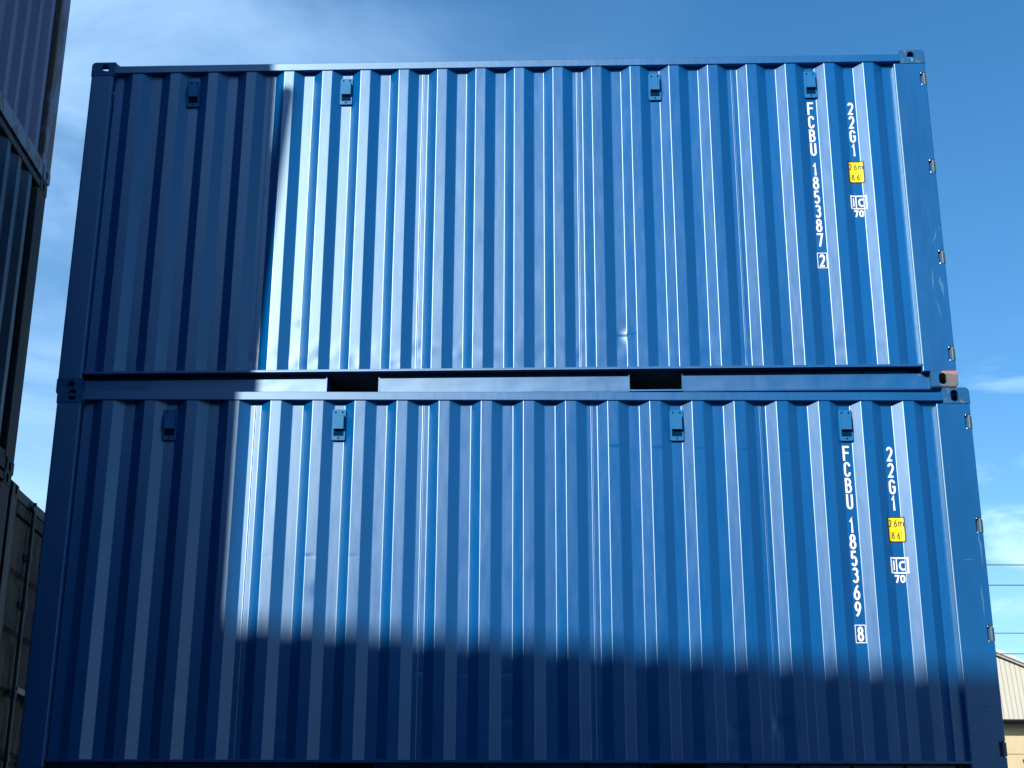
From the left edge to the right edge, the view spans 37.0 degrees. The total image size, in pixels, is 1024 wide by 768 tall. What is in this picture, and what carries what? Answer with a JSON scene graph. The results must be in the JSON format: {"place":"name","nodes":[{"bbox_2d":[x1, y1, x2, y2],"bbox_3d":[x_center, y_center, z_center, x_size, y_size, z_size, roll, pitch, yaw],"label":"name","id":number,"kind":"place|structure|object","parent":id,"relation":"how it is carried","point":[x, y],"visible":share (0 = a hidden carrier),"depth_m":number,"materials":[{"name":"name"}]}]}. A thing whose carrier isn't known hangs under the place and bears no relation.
{"place":"outdoors","nodes":[
{"label":"outdoors","id":0,"kind":"place"},
{"bbox_2d":[0,468,11,563],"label":"shipping container","id":1,"kind":"object","parent":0,"point":[5,479],"visible":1,"depth_m":11.93,"materials":[{"name":"metal"}]},
{"bbox_2d":[0,116,46,475],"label":"shipping container","id":2,"kind":"object","parent":1,"relation":"on","point":[23,190],"visible":0.97,"depth_m":12.31,"materials":[{"name":"metal"}]},
{"bbox_2d":[0,0,70,185],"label":"shipping container","id":3,"kind":"object","parent":2,"relation":"on","point":[33,35],"visible":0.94,"depth_m":12.78,"materials":[{"name":"metal"}]},
{"bbox_2d":[11,0,1023,659],"label":"sky","id":4,"kind":"structure","parent":0,"point":[973,50],"materials":[{"name":"blue"}]},
{"bbox_2d":[995,648,1023,767],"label":"warehouse","id":5,"kind":"structure","parent":0,"point":[1011,674],"depth_m":47.24,"materials":[{"name":"metal"}]},
{"bbox_3d":[-6.997,4.829,12.079,6.102,2.591,2.438,0,-20,0],"label":"shipping container","id":6,"kind":"object","parent":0,"visible":0},
{"bbox_2d":[0,480,44,767],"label":"shipping container","id":7,"kind":"object","parent":6,"relation":"on","point":[21,547],"visible":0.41,"depth_m":12.35,"materials":[{"name":"metal"}]},
{"bbox_2d":[0,500,43,767],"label":"door","id":8,"kind":"structure","parent":7,"relation":"in","point":[15,640],"depth_m":12.39,"materials":[{"name":"beige paint"}]},
{"label":"ground","id":9,"kind":"structure","parent":0,"visible":0},
{"bbox_3d":[-11.936,7.144,28.934,0.320,9.800,0.320,0,-20,0],"label":"power pole","id":10,"kind":"object","parent":9,"relation":"on","visible":0},
{"bbox_2d":[987,564,1023,564],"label":"overhead wire","id":11,"kind":"object","parent":10,"relation":"attached to","point":[1005,564],"visible":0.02,"depth_m":30.14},
{"bbox_3d":[30.064,7.185,28.717,0.320,9.800,0.320,0,-20,0],"label":"power pole","id":12,"kind":"object","parent":9,"relation":"on","visible":0},
{"bbox_2d":[989,585,1023,585],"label":"overhead wire","id":13,"kind":"object","parent":12,"relation":"attached to","point":[1006,585],"visible":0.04,"depth_m":29.99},
{"bbox_3d":[0.033,4.090,10.005,6.102,2.591,2.438,0,-20,0],"label":"shipping container","id":14,"kind":"object","parent":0,"visible":0},
{"bbox_2d":[16,386,1007,767],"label":"shipping container","id":15,"kind":"object","parent":14,"relation":"on","point":[512,578],"visible":1,"depth_m":9.76,"materials":[{"name":"blue metal"}]},
{"bbox_2d":[56,50,957,392],"bbox_3d":[0.005,-0.754,11.848,6.102,2.591,2.438,-1,-20,2],"label":"shipping container","id":16,"kind":"object","parent":15,"relation":"on","point":[708,224],"visible":0.76,"depth_m":10.71,"materials":[{"name":"blue metal"}]}
]}

